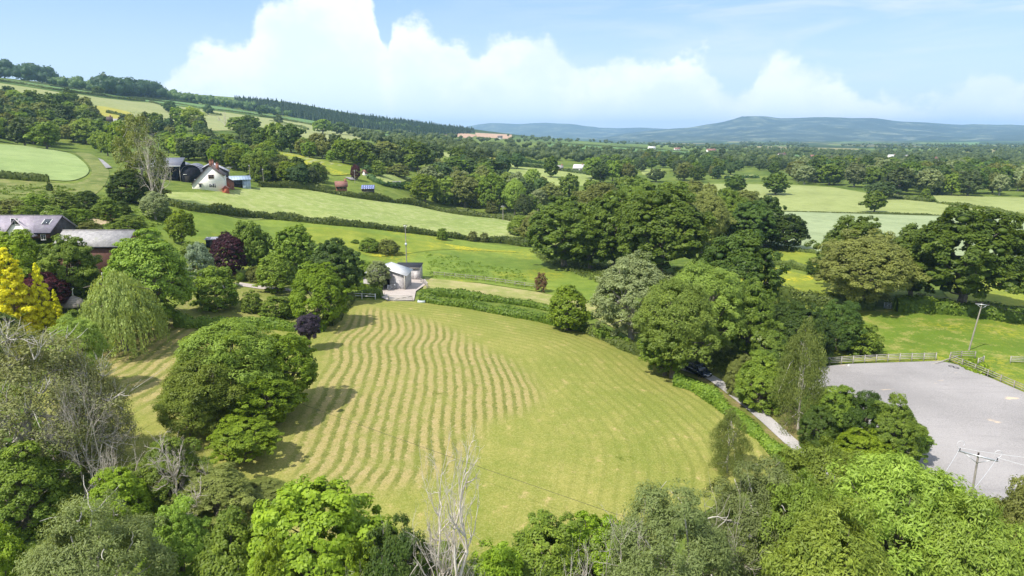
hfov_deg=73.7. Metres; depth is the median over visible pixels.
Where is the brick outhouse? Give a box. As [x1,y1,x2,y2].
[226,177,234,189]
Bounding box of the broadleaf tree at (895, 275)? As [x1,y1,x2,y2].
[808,228,932,303]
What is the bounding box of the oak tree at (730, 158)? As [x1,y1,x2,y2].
[726,155,733,162]
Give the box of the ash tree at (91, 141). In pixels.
[86,130,107,151]
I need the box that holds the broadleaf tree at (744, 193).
[729,189,759,205]
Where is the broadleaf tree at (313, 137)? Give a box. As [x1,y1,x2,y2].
[307,133,327,155]
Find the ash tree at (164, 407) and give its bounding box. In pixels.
[151,380,226,440]
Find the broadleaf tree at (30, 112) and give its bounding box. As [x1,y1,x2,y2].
[16,107,38,117]
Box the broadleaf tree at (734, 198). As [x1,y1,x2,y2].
[702,188,749,237]
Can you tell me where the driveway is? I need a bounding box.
[679,366,834,477]
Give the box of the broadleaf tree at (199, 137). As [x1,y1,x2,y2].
[193,134,209,142]
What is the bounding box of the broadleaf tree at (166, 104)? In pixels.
[161,101,176,111]
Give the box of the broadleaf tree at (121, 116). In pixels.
[117,114,130,119]
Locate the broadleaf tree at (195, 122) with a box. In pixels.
[191,120,207,131]
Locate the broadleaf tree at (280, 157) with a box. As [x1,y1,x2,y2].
[277,154,290,163]
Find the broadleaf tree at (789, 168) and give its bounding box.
[783,160,805,179]
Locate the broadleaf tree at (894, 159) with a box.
[889,157,899,161]
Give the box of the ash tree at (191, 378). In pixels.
[155,343,260,428]
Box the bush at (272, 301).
[258,295,291,318]
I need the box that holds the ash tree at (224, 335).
[171,316,290,413]
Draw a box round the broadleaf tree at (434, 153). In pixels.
[424,150,439,164]
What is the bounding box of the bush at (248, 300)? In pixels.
[239,289,262,312]
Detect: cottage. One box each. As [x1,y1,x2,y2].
[105,115,112,122]
[335,179,347,191]
[361,168,367,175]
[573,164,584,169]
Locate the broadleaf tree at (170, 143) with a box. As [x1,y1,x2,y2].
[166,137,176,155]
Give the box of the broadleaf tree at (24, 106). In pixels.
[16,103,37,114]
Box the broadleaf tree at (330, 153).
[326,150,334,160]
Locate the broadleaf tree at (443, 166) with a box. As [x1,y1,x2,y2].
[434,162,454,179]
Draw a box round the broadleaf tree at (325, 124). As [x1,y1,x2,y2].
[311,119,333,133]
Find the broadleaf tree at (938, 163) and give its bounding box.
[934,160,953,168]
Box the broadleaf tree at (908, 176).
[882,167,918,193]
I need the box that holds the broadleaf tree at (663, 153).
[657,152,668,161]
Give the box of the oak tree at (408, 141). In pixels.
[402,139,415,145]
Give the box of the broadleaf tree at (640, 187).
[610,179,662,222]
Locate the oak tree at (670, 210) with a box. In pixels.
[615,187,716,273]
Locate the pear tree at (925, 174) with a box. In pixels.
[915,168,946,191]
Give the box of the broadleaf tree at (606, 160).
[600,157,614,169]
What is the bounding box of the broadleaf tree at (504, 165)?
[495,161,507,172]
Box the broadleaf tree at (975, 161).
[968,158,980,165]
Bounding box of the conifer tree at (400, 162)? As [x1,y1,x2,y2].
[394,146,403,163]
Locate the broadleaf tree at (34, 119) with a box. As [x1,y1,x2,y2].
[20,117,37,143]
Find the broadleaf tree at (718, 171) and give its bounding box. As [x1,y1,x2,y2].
[710,166,724,178]
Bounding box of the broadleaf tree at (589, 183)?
[582,179,597,190]
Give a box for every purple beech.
[209,230,248,275]
[350,164,360,179]
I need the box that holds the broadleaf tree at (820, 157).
[813,155,827,160]
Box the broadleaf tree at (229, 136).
[217,133,233,139]
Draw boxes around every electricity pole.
[403,224,406,261]
[958,448,997,495]
[968,302,988,349]
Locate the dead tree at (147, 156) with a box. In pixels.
[132,125,177,206]
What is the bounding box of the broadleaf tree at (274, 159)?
[269,157,282,178]
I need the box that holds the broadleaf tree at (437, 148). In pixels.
[427,144,443,158]
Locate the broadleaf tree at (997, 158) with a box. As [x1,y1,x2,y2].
[985,156,1003,162]
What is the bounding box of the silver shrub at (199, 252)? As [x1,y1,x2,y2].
[183,241,214,285]
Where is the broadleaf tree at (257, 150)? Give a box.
[252,147,260,153]
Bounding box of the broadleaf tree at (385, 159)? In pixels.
[379,150,398,166]
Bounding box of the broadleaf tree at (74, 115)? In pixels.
[67,111,77,120]
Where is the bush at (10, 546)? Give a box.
[0,521,37,575]
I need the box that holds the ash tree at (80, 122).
[68,118,95,143]
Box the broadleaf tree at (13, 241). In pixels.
[0,229,52,285]
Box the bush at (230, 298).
[188,265,239,312]
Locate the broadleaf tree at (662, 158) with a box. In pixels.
[658,155,668,167]
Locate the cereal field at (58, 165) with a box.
[0,144,88,180]
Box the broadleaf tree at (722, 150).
[719,148,726,155]
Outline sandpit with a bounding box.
[90,217,114,223]
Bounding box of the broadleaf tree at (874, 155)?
[871,153,886,158]
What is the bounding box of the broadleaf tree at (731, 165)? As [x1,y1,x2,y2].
[726,161,737,174]
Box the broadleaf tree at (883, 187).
[862,181,901,195]
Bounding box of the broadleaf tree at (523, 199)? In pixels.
[513,193,534,215]
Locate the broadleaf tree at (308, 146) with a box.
[300,141,316,157]
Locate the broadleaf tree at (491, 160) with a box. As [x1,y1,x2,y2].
[472,158,505,171]
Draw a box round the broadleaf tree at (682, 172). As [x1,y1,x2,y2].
[674,162,692,180]
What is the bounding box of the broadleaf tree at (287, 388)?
[217,365,308,422]
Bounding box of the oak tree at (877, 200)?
[858,190,887,211]
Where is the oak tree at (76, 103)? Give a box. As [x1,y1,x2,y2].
[71,101,81,108]
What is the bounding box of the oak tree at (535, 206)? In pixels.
[522,194,539,211]
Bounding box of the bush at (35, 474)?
[0,439,82,540]
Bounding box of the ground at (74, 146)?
[0,78,1023,575]
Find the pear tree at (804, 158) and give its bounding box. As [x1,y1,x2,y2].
[795,155,809,163]
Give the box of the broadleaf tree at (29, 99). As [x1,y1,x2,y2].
[23,96,39,106]
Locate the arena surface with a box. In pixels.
[809,361,1023,500]
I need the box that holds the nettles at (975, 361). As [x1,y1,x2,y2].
[955,358,998,376]
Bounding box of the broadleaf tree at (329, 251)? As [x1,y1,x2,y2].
[303,237,366,298]
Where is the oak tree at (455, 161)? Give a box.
[443,156,463,169]
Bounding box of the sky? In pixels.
[0,0,1023,128]
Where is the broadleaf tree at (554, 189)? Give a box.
[538,182,563,202]
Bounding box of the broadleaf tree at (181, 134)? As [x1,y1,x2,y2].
[177,133,189,137]
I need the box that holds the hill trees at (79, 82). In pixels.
[45,75,419,127]
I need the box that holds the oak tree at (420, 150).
[399,141,433,169]
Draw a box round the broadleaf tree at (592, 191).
[576,182,617,205]
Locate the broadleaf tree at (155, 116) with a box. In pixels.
[146,112,164,125]
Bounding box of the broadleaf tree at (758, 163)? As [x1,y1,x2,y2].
[753,158,766,169]
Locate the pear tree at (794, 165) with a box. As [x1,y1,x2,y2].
[791,163,803,180]
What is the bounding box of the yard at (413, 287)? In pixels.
[382,279,427,299]
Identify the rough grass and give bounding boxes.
[0,183,164,229]
[429,272,540,288]
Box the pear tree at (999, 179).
[989,174,1010,195]
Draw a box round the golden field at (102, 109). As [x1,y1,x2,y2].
[96,106,130,118]
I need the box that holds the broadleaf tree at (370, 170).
[362,165,373,173]
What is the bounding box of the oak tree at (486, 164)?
[473,162,494,173]
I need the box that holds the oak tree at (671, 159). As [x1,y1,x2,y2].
[666,155,680,170]
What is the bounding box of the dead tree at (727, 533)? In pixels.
[668,464,762,575]
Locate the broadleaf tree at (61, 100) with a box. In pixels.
[56,95,64,103]
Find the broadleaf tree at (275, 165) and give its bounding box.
[271,161,288,180]
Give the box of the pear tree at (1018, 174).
[1010,169,1023,190]
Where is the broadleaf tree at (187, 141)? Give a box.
[172,136,196,160]
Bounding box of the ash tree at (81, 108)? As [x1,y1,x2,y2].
[75,104,88,111]
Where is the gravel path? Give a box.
[223,282,291,290]
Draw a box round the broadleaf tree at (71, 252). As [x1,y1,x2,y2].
[24,233,102,296]
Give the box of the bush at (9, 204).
[0,198,26,214]
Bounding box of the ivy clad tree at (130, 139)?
[110,110,172,198]
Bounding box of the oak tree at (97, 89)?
[91,86,104,93]
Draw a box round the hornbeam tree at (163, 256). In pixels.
[100,227,196,327]
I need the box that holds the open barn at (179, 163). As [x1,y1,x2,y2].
[150,157,185,181]
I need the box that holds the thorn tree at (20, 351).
[0,316,130,498]
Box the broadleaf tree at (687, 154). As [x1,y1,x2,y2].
[683,152,692,158]
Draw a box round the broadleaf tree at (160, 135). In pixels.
[155,131,177,147]
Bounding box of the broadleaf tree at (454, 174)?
[450,170,467,182]
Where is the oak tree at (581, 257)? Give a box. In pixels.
[564,215,619,268]
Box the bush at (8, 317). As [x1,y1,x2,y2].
[0,312,36,362]
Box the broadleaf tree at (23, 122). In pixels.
[4,116,36,145]
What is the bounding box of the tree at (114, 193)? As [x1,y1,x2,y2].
[104,169,159,203]
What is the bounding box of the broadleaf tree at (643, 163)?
[637,159,647,170]
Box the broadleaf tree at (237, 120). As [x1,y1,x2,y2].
[224,117,248,129]
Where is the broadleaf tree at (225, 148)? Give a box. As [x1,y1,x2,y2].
[219,144,238,167]
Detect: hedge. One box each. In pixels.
[0,79,145,101]
[0,170,49,181]
[50,84,197,103]
[105,110,124,114]
[128,96,296,122]
[148,100,178,107]
[167,197,531,246]
[172,309,328,331]
[258,180,516,220]
[260,114,317,125]
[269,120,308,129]
[322,291,355,326]
[349,281,382,289]
[354,287,384,298]
[366,174,410,188]
[417,292,630,341]
[420,287,592,319]
[519,158,543,163]
[519,163,586,173]
[547,142,687,151]
[584,323,663,366]
[672,371,805,473]
[724,175,759,178]
[760,243,818,253]
[771,259,814,272]
[777,284,876,310]
[784,211,1001,218]
[866,190,936,201]
[892,293,1023,323]
[936,201,1023,216]
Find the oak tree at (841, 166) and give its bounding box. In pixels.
[827,161,845,184]
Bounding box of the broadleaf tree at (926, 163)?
[921,161,933,166]
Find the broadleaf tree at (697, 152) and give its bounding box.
[690,148,700,157]
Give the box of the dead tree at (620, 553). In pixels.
[563,500,654,575]
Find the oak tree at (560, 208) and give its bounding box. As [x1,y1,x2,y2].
[521,195,607,266]
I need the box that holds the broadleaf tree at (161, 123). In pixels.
[155,120,167,130]
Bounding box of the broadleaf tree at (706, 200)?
[675,184,736,252]
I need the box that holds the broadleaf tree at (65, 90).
[62,88,77,96]
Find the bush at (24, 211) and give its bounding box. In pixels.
[12,205,38,214]
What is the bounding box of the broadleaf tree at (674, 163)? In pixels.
[670,159,680,169]
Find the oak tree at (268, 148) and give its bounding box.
[261,146,277,154]
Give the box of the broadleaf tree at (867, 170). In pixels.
[866,166,879,180]
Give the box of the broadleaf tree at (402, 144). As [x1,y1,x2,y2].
[397,142,407,155]
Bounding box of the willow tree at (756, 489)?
[696,454,816,575]
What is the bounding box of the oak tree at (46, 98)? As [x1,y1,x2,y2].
[36,95,55,110]
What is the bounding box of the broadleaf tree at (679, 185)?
[657,181,690,192]
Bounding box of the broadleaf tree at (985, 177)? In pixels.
[963,168,989,193]
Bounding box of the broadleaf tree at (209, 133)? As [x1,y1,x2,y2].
[203,131,217,137]
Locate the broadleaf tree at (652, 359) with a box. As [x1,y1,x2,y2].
[637,319,700,375]
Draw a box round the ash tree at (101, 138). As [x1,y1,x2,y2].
[95,132,113,155]
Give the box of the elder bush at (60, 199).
[45,190,81,212]
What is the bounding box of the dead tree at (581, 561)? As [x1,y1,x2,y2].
[540,531,593,575]
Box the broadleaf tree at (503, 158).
[497,155,512,169]
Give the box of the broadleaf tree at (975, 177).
[953,169,984,195]
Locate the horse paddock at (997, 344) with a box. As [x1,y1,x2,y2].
[744,301,1023,391]
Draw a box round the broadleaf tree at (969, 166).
[962,164,976,168]
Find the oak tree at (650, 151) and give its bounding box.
[646,148,653,155]
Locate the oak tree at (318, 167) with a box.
[306,162,327,183]
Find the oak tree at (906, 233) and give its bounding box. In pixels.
[888,222,952,295]
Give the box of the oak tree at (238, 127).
[234,124,242,135]
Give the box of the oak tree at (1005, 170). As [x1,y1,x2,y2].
[993,165,1016,188]
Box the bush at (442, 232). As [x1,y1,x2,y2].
[436,228,447,239]
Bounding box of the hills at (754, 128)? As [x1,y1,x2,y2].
[592,116,1023,141]
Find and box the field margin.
[0,152,108,209]
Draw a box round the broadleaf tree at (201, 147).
[196,140,215,161]
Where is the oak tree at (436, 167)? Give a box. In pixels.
[420,164,441,178]
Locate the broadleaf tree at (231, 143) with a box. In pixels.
[223,142,242,160]
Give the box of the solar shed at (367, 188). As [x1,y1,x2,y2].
[361,185,374,192]
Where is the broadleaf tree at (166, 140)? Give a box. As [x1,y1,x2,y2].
[164,135,175,153]
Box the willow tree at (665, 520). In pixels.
[587,478,746,575]
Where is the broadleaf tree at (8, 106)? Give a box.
[4,104,16,108]
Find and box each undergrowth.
[529,249,721,321]
[682,344,821,398]
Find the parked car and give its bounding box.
[685,360,711,377]
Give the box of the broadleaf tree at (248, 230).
[224,220,272,266]
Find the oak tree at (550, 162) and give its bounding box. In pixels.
[543,156,559,176]
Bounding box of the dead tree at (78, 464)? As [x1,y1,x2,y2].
[38,353,111,498]
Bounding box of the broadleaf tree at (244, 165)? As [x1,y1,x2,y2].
[237,153,251,172]
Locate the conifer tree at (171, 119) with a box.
[167,114,179,132]
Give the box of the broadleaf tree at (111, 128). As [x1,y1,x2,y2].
[105,120,131,157]
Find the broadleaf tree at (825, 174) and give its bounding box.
[815,163,843,184]
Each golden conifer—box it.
[0,247,44,333]
[28,262,58,334]
[48,289,65,330]
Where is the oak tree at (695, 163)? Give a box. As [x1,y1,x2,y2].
[688,161,703,173]
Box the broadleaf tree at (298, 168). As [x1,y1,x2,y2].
[285,164,310,183]
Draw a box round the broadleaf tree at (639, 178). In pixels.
[633,176,646,185]
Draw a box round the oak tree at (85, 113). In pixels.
[76,109,102,118]
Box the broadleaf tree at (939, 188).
[925,169,946,193]
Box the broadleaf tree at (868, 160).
[860,155,875,164]
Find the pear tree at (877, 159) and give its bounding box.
[873,157,884,165]
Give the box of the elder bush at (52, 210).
[39,205,70,219]
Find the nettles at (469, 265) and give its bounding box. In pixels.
[425,252,525,282]
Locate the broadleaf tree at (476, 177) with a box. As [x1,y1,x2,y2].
[464,173,485,194]
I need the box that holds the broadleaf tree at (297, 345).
[247,332,318,402]
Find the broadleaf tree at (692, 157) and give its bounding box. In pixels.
[687,155,695,161]
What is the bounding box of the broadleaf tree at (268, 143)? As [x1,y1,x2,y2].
[258,140,279,153]
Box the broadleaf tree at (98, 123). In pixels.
[83,118,110,139]
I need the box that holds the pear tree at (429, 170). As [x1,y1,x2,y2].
[415,165,443,185]
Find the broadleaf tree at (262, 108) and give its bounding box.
[255,105,266,113]
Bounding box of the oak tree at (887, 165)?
[883,161,897,169]
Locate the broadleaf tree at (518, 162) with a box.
[511,152,524,168]
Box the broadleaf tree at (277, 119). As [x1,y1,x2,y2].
[273,115,283,122]
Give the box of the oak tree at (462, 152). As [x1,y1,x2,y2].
[454,149,466,159]
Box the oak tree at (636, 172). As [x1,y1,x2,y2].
[618,166,637,177]
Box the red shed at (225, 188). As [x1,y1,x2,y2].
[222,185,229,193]
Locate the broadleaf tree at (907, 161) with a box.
[902,160,914,164]
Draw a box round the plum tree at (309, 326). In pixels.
[294,313,320,347]
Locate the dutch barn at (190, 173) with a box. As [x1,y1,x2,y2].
[181,163,203,182]
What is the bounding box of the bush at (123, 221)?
[108,215,148,230]
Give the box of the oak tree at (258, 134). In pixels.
[250,127,273,144]
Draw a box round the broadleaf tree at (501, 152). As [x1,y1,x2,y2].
[492,150,512,162]
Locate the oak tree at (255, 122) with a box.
[242,115,261,129]
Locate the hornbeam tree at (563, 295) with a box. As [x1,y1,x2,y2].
[546,284,590,330]
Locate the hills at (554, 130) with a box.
[464,123,662,137]
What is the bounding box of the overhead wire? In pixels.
[303,404,620,515]
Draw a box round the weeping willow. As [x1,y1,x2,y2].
[71,269,171,359]
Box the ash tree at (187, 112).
[180,106,206,126]
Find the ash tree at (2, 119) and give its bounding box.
[0,117,6,134]
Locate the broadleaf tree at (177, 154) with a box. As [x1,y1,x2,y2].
[172,137,192,155]
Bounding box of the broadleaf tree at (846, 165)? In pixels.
[843,162,854,175]
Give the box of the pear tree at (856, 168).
[844,162,866,186]
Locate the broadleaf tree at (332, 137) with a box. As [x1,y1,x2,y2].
[328,133,346,150]
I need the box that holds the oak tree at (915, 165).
[902,161,923,171]
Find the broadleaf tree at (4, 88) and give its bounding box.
[0,86,14,96]
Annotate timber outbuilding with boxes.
[54,230,146,280]
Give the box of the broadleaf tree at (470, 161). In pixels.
[462,158,477,173]
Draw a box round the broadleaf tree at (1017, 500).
[988,474,1023,569]
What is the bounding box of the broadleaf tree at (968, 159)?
[962,156,972,163]
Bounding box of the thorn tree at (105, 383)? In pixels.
[35,348,164,474]
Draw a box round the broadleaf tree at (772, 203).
[746,195,789,246]
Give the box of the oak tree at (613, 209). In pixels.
[567,190,648,266]
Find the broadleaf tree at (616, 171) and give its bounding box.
[606,160,622,180]
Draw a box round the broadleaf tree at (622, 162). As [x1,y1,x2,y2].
[617,160,628,176]
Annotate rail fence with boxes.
[437,272,531,285]
[826,352,936,364]
[949,354,1023,389]
[950,351,975,357]
[1010,356,1023,362]
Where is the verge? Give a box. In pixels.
[678,360,908,496]
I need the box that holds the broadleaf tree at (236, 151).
[222,146,244,169]
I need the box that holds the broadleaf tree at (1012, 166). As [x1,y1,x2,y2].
[1001,163,1017,168]
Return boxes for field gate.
[388,295,412,300]
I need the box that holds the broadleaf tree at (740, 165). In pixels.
[735,160,743,170]
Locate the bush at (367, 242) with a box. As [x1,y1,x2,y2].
[358,237,380,251]
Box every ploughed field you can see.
[457,133,475,137]
[475,133,511,138]
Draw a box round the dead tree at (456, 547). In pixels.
[424,499,481,575]
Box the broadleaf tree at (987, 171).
[982,168,993,188]
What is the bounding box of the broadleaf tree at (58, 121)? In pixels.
[51,117,69,137]
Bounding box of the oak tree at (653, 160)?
[646,157,658,168]
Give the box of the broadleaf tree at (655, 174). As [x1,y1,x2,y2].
[646,168,666,181]
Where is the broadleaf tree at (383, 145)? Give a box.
[371,140,401,160]
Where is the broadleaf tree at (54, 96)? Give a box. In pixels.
[43,92,58,102]
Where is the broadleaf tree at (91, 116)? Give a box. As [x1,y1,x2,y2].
[87,113,102,120]
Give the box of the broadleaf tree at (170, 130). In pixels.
[164,127,174,133]
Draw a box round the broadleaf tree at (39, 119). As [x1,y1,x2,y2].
[32,117,50,122]
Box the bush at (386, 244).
[375,238,400,254]
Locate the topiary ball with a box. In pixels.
[235,272,244,281]
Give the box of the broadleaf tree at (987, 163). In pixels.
[980,160,1000,170]
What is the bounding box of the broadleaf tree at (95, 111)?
[84,108,103,117]
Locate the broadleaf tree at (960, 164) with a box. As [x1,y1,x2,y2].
[954,161,965,171]
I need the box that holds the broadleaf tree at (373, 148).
[366,142,380,160]
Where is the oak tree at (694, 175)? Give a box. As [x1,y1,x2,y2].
[689,166,707,180]
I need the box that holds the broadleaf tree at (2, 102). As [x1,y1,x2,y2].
[0,98,6,106]
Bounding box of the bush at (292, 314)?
[281,305,304,317]
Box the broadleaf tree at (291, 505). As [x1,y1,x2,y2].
[238,474,398,575]
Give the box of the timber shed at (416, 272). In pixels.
[397,262,422,279]
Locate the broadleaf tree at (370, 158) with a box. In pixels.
[361,151,378,166]
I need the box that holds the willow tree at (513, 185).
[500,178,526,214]
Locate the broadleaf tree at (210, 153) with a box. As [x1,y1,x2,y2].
[206,144,222,163]
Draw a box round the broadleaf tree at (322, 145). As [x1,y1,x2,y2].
[315,140,329,157]
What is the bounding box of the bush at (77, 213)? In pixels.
[67,208,93,224]
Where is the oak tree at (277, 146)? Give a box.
[269,133,289,150]
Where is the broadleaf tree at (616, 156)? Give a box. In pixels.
[610,154,619,160]
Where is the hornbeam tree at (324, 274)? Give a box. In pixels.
[288,261,353,323]
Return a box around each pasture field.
[0,83,360,139]
[641,169,661,174]
[941,142,979,144]
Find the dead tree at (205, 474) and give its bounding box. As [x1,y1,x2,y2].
[192,456,209,489]
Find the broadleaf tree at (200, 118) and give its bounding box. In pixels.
[194,116,207,126]
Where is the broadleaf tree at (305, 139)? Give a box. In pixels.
[293,137,312,150]
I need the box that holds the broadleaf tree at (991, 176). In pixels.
[987,172,1002,193]
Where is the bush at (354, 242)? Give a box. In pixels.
[350,239,358,243]
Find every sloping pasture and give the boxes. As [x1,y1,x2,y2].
[216,135,340,165]
[276,149,350,174]
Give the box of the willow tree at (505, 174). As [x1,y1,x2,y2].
[500,172,515,182]
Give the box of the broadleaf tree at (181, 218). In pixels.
[163,209,198,244]
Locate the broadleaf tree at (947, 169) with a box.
[935,164,953,192]
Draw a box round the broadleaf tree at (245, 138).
[233,134,252,145]
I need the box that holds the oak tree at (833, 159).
[828,158,842,163]
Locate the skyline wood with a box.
[0,59,166,96]
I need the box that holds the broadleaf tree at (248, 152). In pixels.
[241,150,255,162]
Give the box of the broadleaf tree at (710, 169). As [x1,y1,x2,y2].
[708,166,716,177]
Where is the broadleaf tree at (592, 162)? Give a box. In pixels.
[582,157,601,178]
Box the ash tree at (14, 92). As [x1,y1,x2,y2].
[4,89,25,102]
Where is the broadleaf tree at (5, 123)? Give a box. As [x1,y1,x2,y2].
[0,116,9,138]
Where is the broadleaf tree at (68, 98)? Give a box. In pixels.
[55,92,72,104]
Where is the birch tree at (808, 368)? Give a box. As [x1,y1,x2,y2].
[766,316,830,435]
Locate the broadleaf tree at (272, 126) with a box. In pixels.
[264,122,281,139]
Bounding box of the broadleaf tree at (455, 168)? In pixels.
[450,166,459,173]
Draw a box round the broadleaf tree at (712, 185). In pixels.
[702,182,716,193]
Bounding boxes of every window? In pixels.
[40,234,45,239]
[41,219,52,224]
[209,183,215,187]
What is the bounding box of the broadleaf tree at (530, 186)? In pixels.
[512,178,534,195]
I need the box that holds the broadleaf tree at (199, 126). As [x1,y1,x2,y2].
[193,122,206,132]
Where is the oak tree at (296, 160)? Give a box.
[289,156,306,178]
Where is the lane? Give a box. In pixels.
[98,158,110,167]
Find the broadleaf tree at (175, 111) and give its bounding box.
[169,106,183,117]
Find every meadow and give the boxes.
[120,206,608,302]
[166,187,525,238]
[306,226,516,256]
[375,174,410,181]
[509,165,595,185]
[740,268,854,297]
[757,246,816,265]
[944,271,1023,306]
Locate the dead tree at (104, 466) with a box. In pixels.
[87,434,146,512]
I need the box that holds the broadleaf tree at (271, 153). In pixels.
[262,150,277,158]
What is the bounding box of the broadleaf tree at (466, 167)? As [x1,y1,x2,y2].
[460,159,469,171]
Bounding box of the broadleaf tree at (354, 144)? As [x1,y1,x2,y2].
[344,138,370,165]
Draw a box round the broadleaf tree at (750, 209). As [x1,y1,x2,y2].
[726,200,779,243]
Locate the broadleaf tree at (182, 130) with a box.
[175,124,187,135]
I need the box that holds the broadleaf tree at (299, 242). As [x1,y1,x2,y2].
[266,223,315,277]
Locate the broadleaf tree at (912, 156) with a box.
[903,154,920,161]
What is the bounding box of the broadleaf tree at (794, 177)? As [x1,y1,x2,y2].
[793,167,804,181]
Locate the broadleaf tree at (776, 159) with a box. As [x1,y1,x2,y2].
[770,157,781,162]
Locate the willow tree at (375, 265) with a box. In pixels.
[365,260,391,285]
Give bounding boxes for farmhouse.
[191,159,226,191]
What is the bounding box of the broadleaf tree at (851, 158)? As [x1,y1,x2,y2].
[843,155,857,162]
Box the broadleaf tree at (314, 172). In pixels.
[300,166,321,183]
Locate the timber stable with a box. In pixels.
[363,262,412,289]
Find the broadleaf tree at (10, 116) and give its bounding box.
[0,112,19,139]
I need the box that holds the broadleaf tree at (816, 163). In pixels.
[804,158,825,182]
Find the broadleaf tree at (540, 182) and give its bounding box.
[532,177,552,197]
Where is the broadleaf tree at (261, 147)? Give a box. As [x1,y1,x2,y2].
[251,144,265,152]
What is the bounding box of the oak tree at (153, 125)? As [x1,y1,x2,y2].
[146,121,160,136]
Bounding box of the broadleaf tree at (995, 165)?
[987,162,1007,168]
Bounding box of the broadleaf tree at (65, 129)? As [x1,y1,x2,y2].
[59,124,79,141]
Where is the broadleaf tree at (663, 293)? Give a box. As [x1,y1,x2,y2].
[632,275,721,378]
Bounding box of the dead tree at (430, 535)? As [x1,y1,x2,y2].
[396,425,472,575]
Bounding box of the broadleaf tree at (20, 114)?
[8,111,28,122]
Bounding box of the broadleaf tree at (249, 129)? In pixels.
[246,127,252,137]
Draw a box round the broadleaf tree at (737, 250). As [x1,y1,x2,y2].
[694,229,790,316]
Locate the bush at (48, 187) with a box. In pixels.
[45,182,52,190]
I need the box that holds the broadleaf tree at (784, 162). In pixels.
[780,159,787,169]
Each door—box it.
[185,176,190,182]
[413,271,418,279]
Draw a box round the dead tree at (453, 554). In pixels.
[345,429,484,575]
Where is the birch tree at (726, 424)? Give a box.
[707,407,755,475]
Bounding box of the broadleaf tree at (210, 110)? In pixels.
[202,104,214,114]
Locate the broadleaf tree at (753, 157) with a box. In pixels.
[749,155,757,165]
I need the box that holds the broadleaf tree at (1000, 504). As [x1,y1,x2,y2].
[984,494,1020,571]
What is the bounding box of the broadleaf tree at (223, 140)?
[209,135,227,145]
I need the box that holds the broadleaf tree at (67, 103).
[61,101,74,107]
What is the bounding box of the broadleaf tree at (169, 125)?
[163,124,174,131]
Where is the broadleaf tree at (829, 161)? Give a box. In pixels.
[822,159,836,163]
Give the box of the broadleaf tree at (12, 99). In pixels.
[9,95,23,102]
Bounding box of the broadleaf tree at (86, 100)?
[75,96,93,106]
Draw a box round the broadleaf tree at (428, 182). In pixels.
[404,174,442,202]
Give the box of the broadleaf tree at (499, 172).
[496,169,511,179]
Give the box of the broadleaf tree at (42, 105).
[30,102,51,117]
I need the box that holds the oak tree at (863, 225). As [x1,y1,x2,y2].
[804,215,890,277]
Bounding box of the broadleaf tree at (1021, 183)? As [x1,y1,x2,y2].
[1015,174,1023,191]
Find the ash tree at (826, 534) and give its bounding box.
[758,493,901,575]
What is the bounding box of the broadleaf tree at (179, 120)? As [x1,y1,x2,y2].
[173,116,188,128]
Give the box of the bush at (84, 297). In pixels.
[68,269,97,299]
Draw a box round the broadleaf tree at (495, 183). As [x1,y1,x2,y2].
[474,173,506,212]
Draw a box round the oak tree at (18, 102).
[14,99,30,107]
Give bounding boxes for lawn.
[32,300,774,571]
[165,280,332,323]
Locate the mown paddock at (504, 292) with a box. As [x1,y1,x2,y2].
[423,277,634,338]
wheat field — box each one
[703,184,1000,216]
[933,195,1023,212]
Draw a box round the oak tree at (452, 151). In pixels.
[447,146,460,157]
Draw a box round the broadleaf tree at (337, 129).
[332,122,349,133]
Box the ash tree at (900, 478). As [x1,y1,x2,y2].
[824,447,988,575]
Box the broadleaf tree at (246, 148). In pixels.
[235,143,251,153]
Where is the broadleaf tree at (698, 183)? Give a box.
[682,178,703,192]
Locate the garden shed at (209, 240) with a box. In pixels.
[204,237,217,247]
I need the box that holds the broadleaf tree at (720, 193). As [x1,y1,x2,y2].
[717,187,731,195]
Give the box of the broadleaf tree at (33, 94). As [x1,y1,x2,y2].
[23,89,45,101]
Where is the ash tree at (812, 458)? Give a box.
[754,435,872,533]
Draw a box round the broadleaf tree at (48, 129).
[23,121,60,148]
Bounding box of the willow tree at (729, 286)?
[661,259,753,360]
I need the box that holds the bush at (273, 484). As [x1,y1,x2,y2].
[234,476,285,509]
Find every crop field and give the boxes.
[3,79,310,121]
[283,117,341,127]
[547,143,688,152]
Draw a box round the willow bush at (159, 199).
[138,191,169,219]
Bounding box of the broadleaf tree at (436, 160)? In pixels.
[431,158,442,163]
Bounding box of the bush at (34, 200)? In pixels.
[17,193,48,212]
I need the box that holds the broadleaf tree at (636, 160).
[633,157,642,169]
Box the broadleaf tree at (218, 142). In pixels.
[208,139,221,149]
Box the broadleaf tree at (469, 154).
[465,151,479,160]
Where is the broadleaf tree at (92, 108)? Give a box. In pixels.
[82,105,101,114]
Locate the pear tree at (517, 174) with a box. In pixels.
[506,171,523,181]
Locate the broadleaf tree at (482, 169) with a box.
[474,165,489,175]
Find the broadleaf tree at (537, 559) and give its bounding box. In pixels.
[509,509,591,575]
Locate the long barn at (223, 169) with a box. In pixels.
[202,163,229,177]
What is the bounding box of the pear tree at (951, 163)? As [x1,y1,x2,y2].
[943,161,955,169]
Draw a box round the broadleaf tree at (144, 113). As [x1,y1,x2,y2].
[142,111,152,124]
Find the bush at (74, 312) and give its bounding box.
[66,309,80,320]
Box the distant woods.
[346,127,1023,168]
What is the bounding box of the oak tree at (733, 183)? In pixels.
[724,175,746,190]
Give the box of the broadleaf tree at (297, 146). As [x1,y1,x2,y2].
[294,139,305,155]
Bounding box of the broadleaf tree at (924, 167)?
[912,165,939,189]
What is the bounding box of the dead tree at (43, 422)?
[0,319,138,504]
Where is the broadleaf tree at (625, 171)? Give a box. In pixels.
[620,162,636,176]
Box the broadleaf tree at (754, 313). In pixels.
[714,277,779,359]
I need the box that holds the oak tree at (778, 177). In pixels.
[760,171,792,194]
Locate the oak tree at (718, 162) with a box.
[711,158,726,170]

